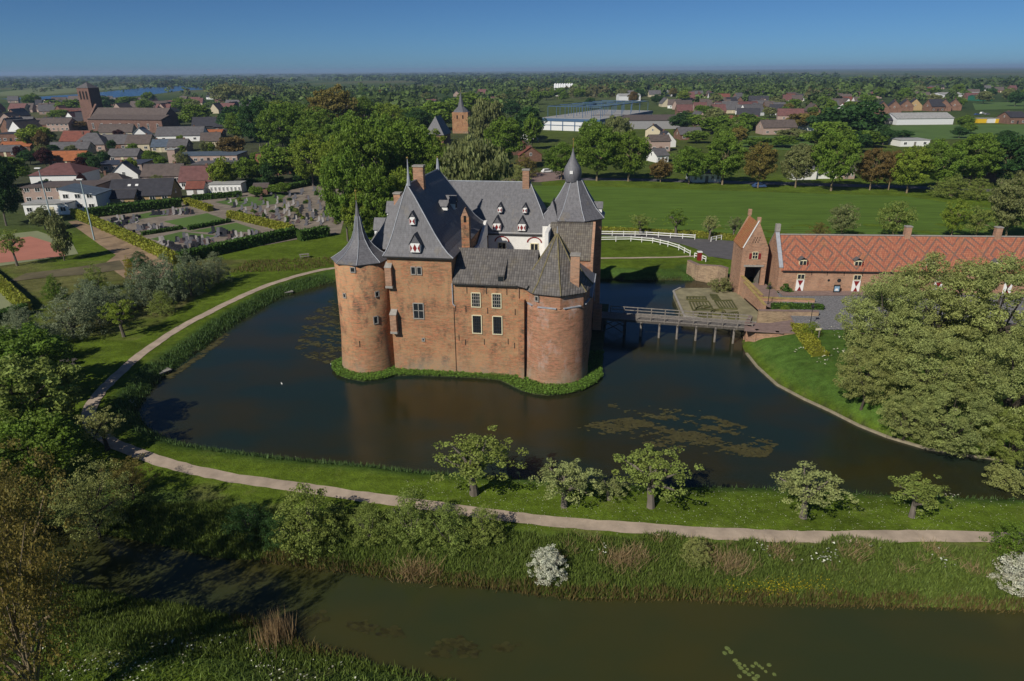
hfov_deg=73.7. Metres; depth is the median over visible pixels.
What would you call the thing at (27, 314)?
shrub
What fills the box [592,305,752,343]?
timber bridge
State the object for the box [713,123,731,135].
tree
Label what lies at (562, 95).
tree
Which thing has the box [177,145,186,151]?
tree
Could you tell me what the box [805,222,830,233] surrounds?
shrub
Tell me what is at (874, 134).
tree
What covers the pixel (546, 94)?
tree
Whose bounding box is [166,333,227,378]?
pond weed
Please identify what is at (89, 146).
house
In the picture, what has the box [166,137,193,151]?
house
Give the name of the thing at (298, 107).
tree
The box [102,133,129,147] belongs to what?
house
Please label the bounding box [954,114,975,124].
tree
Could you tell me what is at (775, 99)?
tree
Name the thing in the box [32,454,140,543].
tree
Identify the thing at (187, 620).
bank grass
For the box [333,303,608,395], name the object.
island ground
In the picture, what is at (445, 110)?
tree
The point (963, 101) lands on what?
tree
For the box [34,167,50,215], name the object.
floodlight mast
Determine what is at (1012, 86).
house
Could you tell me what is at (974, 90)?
house
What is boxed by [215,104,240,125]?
tree
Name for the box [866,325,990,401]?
tree
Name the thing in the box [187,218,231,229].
clipped hedge
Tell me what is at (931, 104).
house
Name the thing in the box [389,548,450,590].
straw tuft
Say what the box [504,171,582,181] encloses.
road junction
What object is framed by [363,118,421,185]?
tree
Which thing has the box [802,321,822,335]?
shrub
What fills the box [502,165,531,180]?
shrub
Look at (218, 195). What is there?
clipped hedge
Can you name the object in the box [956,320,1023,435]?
tree
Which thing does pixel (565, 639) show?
canal water
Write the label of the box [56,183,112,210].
house
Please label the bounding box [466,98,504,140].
tree
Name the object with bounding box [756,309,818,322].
brick wall
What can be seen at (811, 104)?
house
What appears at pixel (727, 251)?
gravel yard
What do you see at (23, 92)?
river meadow
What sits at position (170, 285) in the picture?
shrub
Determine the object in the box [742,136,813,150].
field
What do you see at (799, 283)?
door
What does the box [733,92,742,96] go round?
house
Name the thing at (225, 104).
house
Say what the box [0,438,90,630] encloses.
tree
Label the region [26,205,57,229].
tree
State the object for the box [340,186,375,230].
tree
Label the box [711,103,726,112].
house
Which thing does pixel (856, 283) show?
door
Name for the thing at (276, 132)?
tree
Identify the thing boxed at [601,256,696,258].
footpath
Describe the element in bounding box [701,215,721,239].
tree
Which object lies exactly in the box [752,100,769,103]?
house
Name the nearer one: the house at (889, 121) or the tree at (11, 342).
the tree at (11, 342)
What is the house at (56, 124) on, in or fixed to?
on the ground at (802, 371)
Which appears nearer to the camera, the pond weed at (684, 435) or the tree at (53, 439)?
the tree at (53, 439)
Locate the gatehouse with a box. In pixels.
[729,209,768,293]
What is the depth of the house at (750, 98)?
714.59 m
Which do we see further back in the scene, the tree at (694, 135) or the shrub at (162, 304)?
the tree at (694, 135)
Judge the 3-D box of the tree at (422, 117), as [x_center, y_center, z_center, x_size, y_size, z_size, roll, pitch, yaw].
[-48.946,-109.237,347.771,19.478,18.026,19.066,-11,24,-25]
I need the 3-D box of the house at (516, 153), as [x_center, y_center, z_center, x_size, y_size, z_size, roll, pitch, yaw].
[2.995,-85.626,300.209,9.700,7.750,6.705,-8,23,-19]
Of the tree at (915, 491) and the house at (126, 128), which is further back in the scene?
the house at (126, 128)
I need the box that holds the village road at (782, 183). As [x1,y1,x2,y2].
[581,178,995,191]
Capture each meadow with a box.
[0,84,152,95]
[532,185,1023,236]
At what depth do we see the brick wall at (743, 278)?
110.33 m
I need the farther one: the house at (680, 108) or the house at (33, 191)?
the house at (680, 108)
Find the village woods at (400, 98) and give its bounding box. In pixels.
[231,82,966,114]
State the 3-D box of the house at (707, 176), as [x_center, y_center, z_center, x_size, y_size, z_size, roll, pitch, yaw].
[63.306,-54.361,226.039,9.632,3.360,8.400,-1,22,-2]
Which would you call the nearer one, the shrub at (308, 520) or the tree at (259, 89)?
the shrub at (308, 520)
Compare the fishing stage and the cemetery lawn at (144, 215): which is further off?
the cemetery lawn at (144, 215)
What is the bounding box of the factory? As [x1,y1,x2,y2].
[541,100,652,130]
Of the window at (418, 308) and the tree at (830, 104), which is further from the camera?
the tree at (830, 104)
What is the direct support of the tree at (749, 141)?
on the ground at (802, 371)
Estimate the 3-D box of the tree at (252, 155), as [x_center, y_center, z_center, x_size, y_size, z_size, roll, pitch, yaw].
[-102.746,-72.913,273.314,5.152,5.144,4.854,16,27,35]
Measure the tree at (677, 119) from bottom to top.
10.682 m
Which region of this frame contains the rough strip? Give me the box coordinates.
[230,256,333,272]
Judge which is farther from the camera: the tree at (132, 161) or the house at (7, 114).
the house at (7, 114)
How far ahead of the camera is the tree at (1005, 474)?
62.25 m
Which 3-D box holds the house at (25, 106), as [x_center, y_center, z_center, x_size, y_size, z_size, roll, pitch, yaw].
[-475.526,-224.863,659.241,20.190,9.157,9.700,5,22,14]
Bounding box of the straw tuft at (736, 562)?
[690,541,767,580]
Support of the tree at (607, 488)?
on the ground at (802, 371)
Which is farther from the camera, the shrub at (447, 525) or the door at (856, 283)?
the door at (856, 283)
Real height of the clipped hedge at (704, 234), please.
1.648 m
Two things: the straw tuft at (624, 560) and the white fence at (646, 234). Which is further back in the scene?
the white fence at (646, 234)
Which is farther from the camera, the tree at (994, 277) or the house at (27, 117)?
the house at (27, 117)
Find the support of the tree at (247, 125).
on the ground at (802, 371)
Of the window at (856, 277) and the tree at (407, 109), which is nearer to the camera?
the window at (856, 277)
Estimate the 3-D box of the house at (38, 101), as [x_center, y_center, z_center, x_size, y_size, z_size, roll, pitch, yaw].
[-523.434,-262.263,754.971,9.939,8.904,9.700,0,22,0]
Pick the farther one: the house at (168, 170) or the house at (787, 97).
the house at (787, 97)
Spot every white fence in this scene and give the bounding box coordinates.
[601,236,690,253]
[602,231,695,239]
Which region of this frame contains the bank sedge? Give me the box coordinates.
[228,548,1023,659]
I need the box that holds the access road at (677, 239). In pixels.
[602,234,723,256]
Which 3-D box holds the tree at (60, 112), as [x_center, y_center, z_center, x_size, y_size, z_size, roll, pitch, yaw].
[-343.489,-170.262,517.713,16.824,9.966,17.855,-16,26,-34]
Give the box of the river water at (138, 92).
[20,86,201,99]
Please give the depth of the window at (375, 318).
84.99 m
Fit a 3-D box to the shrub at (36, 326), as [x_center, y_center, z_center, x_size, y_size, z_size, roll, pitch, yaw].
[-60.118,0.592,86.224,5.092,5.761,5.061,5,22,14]
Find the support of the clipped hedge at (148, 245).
on the cemetery ground at (220, 209)
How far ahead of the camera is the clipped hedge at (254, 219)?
165.14 m
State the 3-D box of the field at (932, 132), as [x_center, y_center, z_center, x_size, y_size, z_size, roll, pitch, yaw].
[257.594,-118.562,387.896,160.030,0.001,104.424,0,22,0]
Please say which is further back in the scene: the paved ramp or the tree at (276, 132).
the tree at (276, 132)
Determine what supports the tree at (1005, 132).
on the ground at (802, 371)
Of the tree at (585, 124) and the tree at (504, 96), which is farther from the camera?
the tree at (504, 96)
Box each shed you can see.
[252,182,271,194]
[889,112,953,124]
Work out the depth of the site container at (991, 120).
448.23 m
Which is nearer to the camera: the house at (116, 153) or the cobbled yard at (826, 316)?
the cobbled yard at (826, 316)
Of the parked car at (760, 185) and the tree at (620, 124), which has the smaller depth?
the parked car at (760, 185)
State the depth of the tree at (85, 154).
254.75 m
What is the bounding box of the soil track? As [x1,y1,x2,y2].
[69,220,171,278]
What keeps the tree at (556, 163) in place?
on the ground at (802, 371)
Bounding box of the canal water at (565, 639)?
[2,526,1023,680]
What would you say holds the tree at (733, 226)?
on the ground at (802, 371)
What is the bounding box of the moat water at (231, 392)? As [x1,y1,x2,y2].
[139,279,1023,499]
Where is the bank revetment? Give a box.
[745,353,1023,464]
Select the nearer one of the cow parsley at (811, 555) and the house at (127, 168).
the cow parsley at (811, 555)
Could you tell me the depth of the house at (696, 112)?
447.84 m
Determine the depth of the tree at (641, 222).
150.59 m
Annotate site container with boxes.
[975,118,987,122]
[986,118,995,122]
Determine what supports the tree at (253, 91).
on the ground at (802, 371)
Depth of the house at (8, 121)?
428.65 m
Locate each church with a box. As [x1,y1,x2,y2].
[76,82,178,132]
[452,88,470,132]
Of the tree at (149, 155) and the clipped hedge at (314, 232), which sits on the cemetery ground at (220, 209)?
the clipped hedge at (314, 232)
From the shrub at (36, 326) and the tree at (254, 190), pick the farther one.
the tree at (254, 190)
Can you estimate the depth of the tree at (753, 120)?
403.71 m
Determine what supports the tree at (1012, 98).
on the ground at (802, 371)
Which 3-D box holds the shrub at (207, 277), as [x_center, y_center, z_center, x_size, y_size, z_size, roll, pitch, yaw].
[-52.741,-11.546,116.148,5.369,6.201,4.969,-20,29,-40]
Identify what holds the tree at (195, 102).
on the ground at (802, 371)
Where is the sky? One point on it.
(38, 37)
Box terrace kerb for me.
[672,287,756,322]
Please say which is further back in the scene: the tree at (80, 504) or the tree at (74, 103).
the tree at (74, 103)
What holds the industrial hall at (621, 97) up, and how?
on the ground at (802, 371)
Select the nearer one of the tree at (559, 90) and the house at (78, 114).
the house at (78, 114)
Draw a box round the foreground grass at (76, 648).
[0,621,455,680]
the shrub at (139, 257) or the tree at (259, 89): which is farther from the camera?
the tree at (259, 89)
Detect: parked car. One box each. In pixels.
[541,168,552,172]
[752,183,766,187]
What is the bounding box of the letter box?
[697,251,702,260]
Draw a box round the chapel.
[428,115,450,144]
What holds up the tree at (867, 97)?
on the ground at (802, 371)
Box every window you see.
[62,194,68,198]
[350,267,355,272]
[373,316,378,324]
[410,266,415,274]
[412,303,424,318]
[416,266,421,274]
[471,292,480,307]
[472,315,481,333]
[491,293,501,308]
[492,315,502,334]
[498,242,505,248]
[530,243,538,249]
[752,252,758,258]
[797,274,804,278]
[853,275,861,279]
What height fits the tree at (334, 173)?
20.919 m
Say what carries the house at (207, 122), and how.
on the ground at (802, 371)
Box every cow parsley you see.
[19,633,358,680]
[592,542,1022,566]
[794,320,844,364]
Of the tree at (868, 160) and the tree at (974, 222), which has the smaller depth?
the tree at (974, 222)
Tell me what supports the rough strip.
on the ground at (802, 371)
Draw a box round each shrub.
[0,303,28,322]
[0,304,42,331]
[2,311,38,352]
[21,324,53,361]
[34,287,107,339]
[40,274,68,299]
[49,334,76,361]
[67,278,104,307]
[76,279,120,324]
[80,263,109,292]
[97,281,133,312]
[122,257,160,306]
[123,257,133,277]
[129,251,153,270]
[140,260,170,297]
[145,290,177,315]
[150,253,189,303]
[173,248,205,295]
[188,258,218,288]
[201,251,232,283]
[219,502,273,543]
[254,513,300,551]
[268,482,345,563]
[344,501,394,546]
[380,487,439,548]
[422,499,474,555]
[462,503,506,548]
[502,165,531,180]
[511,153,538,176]
[526,544,568,585]
[679,537,713,569]
[777,283,793,292]
[780,305,789,309]
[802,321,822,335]
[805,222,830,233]
[926,173,974,198]
[957,178,995,200]
[979,519,1023,564]
[986,551,1023,596]
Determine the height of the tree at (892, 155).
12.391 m
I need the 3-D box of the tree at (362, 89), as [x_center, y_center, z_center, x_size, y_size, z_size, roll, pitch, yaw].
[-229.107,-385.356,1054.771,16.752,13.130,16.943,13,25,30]
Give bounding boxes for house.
[0,103,5,111]
[0,112,17,123]
[0,117,22,132]
[0,132,18,141]
[0,140,33,150]
[0,144,27,156]
[6,119,23,131]
[7,96,19,102]
[7,103,28,110]
[8,107,30,115]
[8,119,42,131]
[13,102,36,111]
[16,116,34,118]
[20,180,110,201]
[21,199,76,214]
[28,163,100,183]
[34,99,42,105]
[35,118,48,127]
[38,104,54,114]
[45,117,79,130]
[49,149,87,165]
[50,140,96,152]
[51,97,67,100]
[54,104,68,109]
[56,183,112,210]
[58,116,84,128]
[59,108,80,110]
[59,129,91,141]
[65,111,81,116]
[67,96,78,99]
[74,112,82,116]
[76,131,108,150]
[98,123,136,134]
[99,159,153,171]
[99,171,131,179]
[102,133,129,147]
[108,147,143,159]
[109,177,181,200]
[109,189,138,202]
[111,160,141,178]
[113,102,132,107]
[124,133,154,150]
[130,101,136,107]
[133,126,154,136]
[140,162,184,182]
[150,100,167,107]
[150,138,168,151]
[154,125,207,140]
[155,103,175,111]
[157,103,176,111]
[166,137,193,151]
[166,148,180,162]
[177,163,216,188]
[181,151,247,162]
[185,180,208,194]
[191,117,213,128]
[191,160,238,164]
[194,98,205,104]
[200,131,222,144]
[207,128,226,136]
[210,102,222,112]
[213,117,235,131]
[220,103,235,106]
[512,141,527,154]
[517,145,541,161]
[645,123,662,136]
[646,133,671,150]
[646,146,669,162]
[648,90,660,96]
[659,97,667,106]
[660,129,676,146]
[667,99,680,107]
[672,100,692,109]
[673,126,701,139]
[675,104,692,114]
[686,169,720,182]
[687,94,699,99]
[692,110,703,125]
[693,102,706,110]
[706,100,724,105]
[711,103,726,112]
[715,102,737,112]
[718,93,729,96]
[725,97,737,100]
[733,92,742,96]
[735,104,741,113]
[736,108,760,116]
[738,101,757,104]
[741,104,763,115]
[748,96,768,100]
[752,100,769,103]
[755,119,797,134]
[762,101,781,107]
[769,103,783,114]
[776,108,803,119]
[782,94,791,100]
[792,95,802,101]
[792,167,817,179]
[798,123,813,130]
[804,102,819,114]
[812,166,836,178]
[831,98,843,103]
[836,163,856,178]
[874,100,889,113]
[882,114,892,124]
[887,99,901,112]
[888,137,930,146]
[899,98,913,110]
[910,97,921,110]
[922,98,945,110]
[942,98,951,110]
[949,98,962,110]
[962,92,977,98]
[962,166,999,181]
[968,89,979,91]
[995,87,1003,91]
[997,111,1023,123]
[1007,85,1016,89]
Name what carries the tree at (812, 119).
on the ground at (802, 371)
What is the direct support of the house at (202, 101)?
on the ground at (802, 371)
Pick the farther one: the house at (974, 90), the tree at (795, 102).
the house at (974, 90)
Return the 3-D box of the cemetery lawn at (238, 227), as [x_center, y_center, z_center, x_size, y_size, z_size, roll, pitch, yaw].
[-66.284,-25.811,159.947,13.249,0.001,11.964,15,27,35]
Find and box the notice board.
[833,285,840,291]
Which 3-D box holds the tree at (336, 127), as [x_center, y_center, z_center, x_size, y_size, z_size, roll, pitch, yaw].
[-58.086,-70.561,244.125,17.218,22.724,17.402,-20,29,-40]
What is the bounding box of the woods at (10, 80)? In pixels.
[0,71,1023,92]
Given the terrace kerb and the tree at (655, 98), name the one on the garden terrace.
the terrace kerb
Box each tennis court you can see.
[0,231,77,265]
[0,236,64,262]
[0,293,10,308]
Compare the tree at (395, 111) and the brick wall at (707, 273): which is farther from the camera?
the tree at (395, 111)
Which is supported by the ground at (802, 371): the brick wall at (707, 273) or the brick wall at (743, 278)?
the brick wall at (707, 273)
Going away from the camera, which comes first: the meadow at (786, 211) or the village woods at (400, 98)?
the meadow at (786, 211)
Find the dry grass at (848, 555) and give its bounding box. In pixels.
[551,529,1021,575]
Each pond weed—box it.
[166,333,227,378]
[295,300,341,363]
[296,610,520,657]
[579,415,778,456]
[608,403,743,427]
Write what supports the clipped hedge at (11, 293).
on the ground at (802, 371)
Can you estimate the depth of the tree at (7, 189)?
164.22 m
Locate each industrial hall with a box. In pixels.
[614,114,679,128]
[616,93,640,100]
[930,92,978,96]
[967,95,992,100]
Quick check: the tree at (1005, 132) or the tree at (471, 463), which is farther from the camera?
the tree at (1005, 132)
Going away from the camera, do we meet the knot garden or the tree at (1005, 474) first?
the tree at (1005, 474)
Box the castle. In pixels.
[331,137,604,384]
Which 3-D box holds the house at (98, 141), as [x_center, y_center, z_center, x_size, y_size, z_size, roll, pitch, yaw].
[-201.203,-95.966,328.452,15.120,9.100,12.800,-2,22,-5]
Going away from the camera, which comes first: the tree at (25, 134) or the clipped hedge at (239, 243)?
the clipped hedge at (239, 243)
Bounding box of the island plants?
[331,350,604,394]
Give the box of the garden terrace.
[673,288,757,330]
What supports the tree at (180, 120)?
on the ground at (802, 371)
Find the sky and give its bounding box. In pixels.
[0,0,1023,74]
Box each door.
[795,280,803,290]
[851,280,860,290]
[1002,283,1011,293]
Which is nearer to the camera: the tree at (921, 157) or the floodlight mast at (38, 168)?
the floodlight mast at (38, 168)
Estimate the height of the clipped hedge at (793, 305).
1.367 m
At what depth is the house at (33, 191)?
193.74 m
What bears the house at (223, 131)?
on the ground at (802, 371)
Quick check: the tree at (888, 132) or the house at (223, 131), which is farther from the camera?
the house at (223, 131)
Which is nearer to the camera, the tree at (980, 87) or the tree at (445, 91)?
the tree at (980, 87)
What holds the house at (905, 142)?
on the ground at (802, 371)
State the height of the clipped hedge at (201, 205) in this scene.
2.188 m
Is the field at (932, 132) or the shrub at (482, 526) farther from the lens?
the field at (932, 132)
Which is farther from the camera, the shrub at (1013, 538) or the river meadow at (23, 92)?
the river meadow at (23, 92)
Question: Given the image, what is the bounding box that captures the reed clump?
[245,608,296,657]
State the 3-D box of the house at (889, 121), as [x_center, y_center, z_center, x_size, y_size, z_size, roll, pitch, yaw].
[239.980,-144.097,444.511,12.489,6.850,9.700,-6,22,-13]
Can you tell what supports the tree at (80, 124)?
on the ground at (802, 371)
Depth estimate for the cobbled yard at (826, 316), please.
100.23 m
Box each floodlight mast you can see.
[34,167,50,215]
[76,179,94,239]
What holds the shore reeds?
on the ground at (802, 371)
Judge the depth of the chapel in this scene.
332.86 m
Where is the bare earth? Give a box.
[9,260,124,281]
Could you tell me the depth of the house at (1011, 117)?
439.76 m
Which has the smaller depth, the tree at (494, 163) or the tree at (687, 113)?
the tree at (494, 163)
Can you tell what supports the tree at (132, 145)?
on the ground at (802, 371)
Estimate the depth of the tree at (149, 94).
794.52 m
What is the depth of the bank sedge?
49.76 m
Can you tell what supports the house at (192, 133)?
on the ground at (802, 371)
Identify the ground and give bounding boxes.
[0,67,1023,680]
[100,184,342,249]
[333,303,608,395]
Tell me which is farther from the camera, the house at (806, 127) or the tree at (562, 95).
the tree at (562, 95)
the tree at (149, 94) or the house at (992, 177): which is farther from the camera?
the tree at (149, 94)
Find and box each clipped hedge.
[0,275,32,309]
[69,208,179,263]
[84,197,181,216]
[107,197,169,204]
[140,225,183,235]
[175,226,297,262]
[182,197,213,211]
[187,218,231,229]
[191,190,242,199]
[225,210,294,229]
[245,176,283,186]
[269,178,318,193]
[295,225,330,240]
[602,226,735,239]
[770,302,824,309]
[790,322,829,356]
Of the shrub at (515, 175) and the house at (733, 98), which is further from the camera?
the house at (733, 98)
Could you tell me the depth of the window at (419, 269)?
82.60 m
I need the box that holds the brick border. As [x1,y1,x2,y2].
[778,291,997,295]
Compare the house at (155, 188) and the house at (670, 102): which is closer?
the house at (155, 188)
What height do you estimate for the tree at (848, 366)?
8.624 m
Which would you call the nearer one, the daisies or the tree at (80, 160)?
the daisies
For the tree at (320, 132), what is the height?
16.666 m
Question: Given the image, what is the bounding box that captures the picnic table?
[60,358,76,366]
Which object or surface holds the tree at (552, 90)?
on the ground at (802, 371)
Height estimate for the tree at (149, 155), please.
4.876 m
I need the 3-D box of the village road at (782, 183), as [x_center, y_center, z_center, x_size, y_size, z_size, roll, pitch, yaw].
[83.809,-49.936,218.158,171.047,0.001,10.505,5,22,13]
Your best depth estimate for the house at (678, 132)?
358.19 m
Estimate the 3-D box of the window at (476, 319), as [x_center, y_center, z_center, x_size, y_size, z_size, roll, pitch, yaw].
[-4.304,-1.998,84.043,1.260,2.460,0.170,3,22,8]
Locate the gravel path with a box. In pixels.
[81,267,1022,543]
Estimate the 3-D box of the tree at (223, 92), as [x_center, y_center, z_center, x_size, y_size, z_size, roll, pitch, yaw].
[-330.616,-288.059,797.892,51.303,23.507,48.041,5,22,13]
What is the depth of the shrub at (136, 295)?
106.68 m
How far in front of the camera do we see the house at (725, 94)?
772.91 m
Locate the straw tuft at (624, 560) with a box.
[596,536,659,579]
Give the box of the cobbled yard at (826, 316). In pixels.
[777,293,1023,329]
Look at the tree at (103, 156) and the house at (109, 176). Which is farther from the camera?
the tree at (103, 156)
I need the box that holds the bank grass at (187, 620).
[6,496,1023,672]
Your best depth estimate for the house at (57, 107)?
613.71 m
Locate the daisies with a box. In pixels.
[407,479,1013,530]
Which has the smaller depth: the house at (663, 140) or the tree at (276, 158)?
the tree at (276, 158)
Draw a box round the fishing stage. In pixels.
[159,367,171,373]
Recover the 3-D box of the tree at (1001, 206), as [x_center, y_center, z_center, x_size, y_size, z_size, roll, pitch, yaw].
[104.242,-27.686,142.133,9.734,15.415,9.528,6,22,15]
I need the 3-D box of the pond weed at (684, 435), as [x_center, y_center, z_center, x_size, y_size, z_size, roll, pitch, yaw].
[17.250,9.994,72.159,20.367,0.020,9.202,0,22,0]
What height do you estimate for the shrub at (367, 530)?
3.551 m
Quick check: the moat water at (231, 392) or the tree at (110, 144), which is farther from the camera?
the tree at (110, 144)
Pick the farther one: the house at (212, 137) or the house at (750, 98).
the house at (750, 98)
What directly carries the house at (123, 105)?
on the ground at (802, 371)
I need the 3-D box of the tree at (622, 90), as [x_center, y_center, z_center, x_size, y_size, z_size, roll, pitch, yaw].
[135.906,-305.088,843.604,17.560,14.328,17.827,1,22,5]
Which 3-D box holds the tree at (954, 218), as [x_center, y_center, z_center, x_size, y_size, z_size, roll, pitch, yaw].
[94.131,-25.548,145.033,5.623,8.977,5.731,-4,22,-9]
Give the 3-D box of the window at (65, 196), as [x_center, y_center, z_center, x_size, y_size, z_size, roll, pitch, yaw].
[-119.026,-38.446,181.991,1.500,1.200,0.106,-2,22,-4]
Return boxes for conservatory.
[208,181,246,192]
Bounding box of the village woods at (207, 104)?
[58,84,921,111]
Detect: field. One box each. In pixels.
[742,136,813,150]
[873,125,1023,140]
[973,101,1023,109]
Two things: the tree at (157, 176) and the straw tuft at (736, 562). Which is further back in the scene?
the tree at (157, 176)
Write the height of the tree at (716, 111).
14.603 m
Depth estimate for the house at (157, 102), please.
687.27 m
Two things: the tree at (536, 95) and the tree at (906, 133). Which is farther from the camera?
the tree at (536, 95)
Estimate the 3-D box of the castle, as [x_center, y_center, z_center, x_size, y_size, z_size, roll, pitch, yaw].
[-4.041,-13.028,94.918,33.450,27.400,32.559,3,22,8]
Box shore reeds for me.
[115,275,1020,499]
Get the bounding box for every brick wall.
[686,260,728,284]
[739,275,762,309]
[742,282,766,308]
[743,316,795,341]
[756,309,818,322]
[760,296,814,308]
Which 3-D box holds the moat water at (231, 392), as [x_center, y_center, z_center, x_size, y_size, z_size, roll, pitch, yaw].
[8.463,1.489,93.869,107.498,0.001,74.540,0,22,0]
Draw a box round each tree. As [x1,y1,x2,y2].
[0,155,11,172]
[0,160,24,225]
[0,229,25,265]
[0,321,73,398]
[0,353,84,438]
[0,396,50,450]
[0,411,84,485]
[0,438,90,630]
[0,439,42,564]
[0,440,46,542]
[0,501,81,680]
[1,157,31,185]
[12,146,22,155]
[14,124,57,144]
[15,149,36,164]
[20,95,34,103]
[24,93,40,99]
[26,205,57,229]
[30,130,49,145]
[32,147,54,166]
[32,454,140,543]
[33,144,49,154]
[44,211,73,260]
[45,109,67,116]
[46,144,59,150]
[53,99,80,107]
[63,145,76,149]
[70,157,87,165]
[71,121,86,127]
[73,406,125,450]
[74,172,86,179]
[76,152,99,162]
[85,155,100,167]
[97,149,110,161]
[97,299,138,336]
[97,453,159,499]
[101,96,115,106]
[106,139,115,148]
[112,129,123,133]
[114,96,138,103]
[123,157,137,167]
[125,143,137,147]
[134,98,155,107]
[140,91,155,98]
[141,151,160,158]
[150,174,163,177]
[153,155,166,163]
[170,98,192,109]
[172,149,190,164]
[176,113,185,122]
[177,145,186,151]
[179,104,212,122]
[183,99,199,105]
[199,140,207,150]
[204,84,248,101]
[205,156,237,181]
[206,142,215,150]
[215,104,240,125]
[215,135,245,151]
[221,110,254,138]
[233,156,261,178]
[234,95,276,149]
[243,85,273,94]
[248,186,262,196]
[249,152,258,159]
[250,90,259,94]
[253,103,301,147]
[255,142,293,176]
[259,100,289,116]
[259,162,276,182]
[265,184,278,193]
[272,182,291,194]
[276,101,308,120]
[287,132,327,186]
[288,119,325,157]
[289,168,308,181]
[295,106,336,131]
[304,83,361,123]
[312,128,335,155]
[314,145,365,241]
[316,133,355,193]
[324,110,365,141]
[328,117,390,190]
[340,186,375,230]
[345,165,395,232]
[351,96,383,119]
[355,111,399,163]
[358,87,367,92]
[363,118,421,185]
[374,102,405,122]
[387,165,412,194]
[394,116,425,149]
[396,126,438,170]
[399,106,410,112]
[400,108,433,128]
[415,128,446,146]
[417,100,456,123]
[418,141,453,173]
[430,425,528,496]
[433,144,458,178]
[434,133,514,180]
[438,96,452,101]
[441,88,449,94]
[444,93,493,116]
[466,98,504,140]
[483,115,527,159]
[494,93,507,100]
[501,99,520,116]
[513,106,547,142]
[522,112,542,146]
[528,90,543,101]
[528,457,602,508]
[541,90,553,99]
[542,141,579,179]
[549,88,556,96]
[555,87,566,94]
[558,91,570,99]
[568,87,575,95]
[573,87,585,97]
[574,123,619,180]
[578,117,603,139]
[583,98,597,108]
[585,88,592,97]
[590,475,630,500]
[603,115,633,142]
[609,130,652,180]
[611,443,703,509]
[615,88,627,94]
[627,91,638,101]
[629,213,655,235]
[634,88,645,97]
[649,158,674,181]
[650,94,662,102]
[662,208,693,236]
[667,113,694,126]
[668,88,677,96]
[670,146,711,183]
[677,90,690,99]
[679,110,691,115]
[683,114,705,126]
[683,130,710,142]
[694,105,709,114]
[699,115,736,130]
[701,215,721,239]
[702,106,728,131]
[702,136,748,184]
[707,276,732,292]
[709,92,723,101]
[712,128,737,147]
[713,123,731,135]
[725,216,743,234]
[731,121,752,135]
[732,113,769,126]
[732,126,748,141]
[741,137,770,146]
[743,141,778,187]
[762,107,776,117]
[768,96,786,101]
[768,135,800,146]
[769,461,860,519]
[774,128,807,137]
[779,143,818,187]
[784,103,794,107]
[784,111,820,126]
[786,98,801,107]
[798,120,856,140]
[804,108,861,126]
[807,106,818,112]
[810,128,863,190]
[817,96,833,102]
[821,100,837,112]
[824,100,889,131]
[827,202,860,233]
[832,333,905,409]
[834,271,936,367]
[843,101,860,106]
[849,131,872,148]
[855,148,891,189]
[857,93,877,104]
[861,130,889,146]
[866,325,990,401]
[867,251,1011,356]
[873,87,886,99]
[875,200,918,234]
[876,389,940,439]
[877,124,894,144]
[879,149,904,189]
[888,471,953,518]
[890,145,934,192]
[894,130,915,137]
[897,87,912,97]
[901,96,912,101]
[904,380,1008,458]
[913,84,925,90]
[918,138,970,188]
[924,250,1023,367]
[926,93,943,100]
[927,87,941,92]
[941,198,973,234]
[949,133,1006,184]
[950,127,969,135]
[951,96,967,104]
[952,84,965,91]
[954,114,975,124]
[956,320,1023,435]
[960,122,978,133]
[960,205,996,234]
[972,84,985,91]
[973,91,994,103]
[974,132,997,141]
[977,405,1023,468]
[980,132,1023,182]
[981,462,1023,496]
[985,87,997,94]
[988,170,1023,235]
[994,130,1016,140]
[1002,88,1017,99]
[1007,90,1023,105]
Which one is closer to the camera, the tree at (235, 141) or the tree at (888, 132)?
the tree at (235, 141)
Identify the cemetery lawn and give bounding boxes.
[110,209,184,224]
[152,232,214,241]
[164,213,222,227]
[194,223,259,232]
[217,192,287,206]
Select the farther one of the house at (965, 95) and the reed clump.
the house at (965, 95)
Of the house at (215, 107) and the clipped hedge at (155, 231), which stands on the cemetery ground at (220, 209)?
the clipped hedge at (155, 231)
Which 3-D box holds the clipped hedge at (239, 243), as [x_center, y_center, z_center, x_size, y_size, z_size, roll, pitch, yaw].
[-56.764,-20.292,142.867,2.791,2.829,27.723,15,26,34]
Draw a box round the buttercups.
[699,573,856,598]
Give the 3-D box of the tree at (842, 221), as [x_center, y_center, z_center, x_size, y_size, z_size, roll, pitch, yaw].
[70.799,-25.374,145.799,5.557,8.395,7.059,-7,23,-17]
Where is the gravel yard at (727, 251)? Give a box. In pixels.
[680,238,733,259]
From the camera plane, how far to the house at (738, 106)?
552.22 m
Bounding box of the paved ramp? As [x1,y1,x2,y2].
[744,282,794,333]
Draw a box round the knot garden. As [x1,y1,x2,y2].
[686,294,738,319]
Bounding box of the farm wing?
[765,223,1023,293]
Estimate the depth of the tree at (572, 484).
56.50 m
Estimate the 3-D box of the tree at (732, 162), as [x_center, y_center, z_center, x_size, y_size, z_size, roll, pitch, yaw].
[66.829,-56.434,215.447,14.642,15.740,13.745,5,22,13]
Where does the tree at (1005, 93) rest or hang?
on the ground at (802, 371)

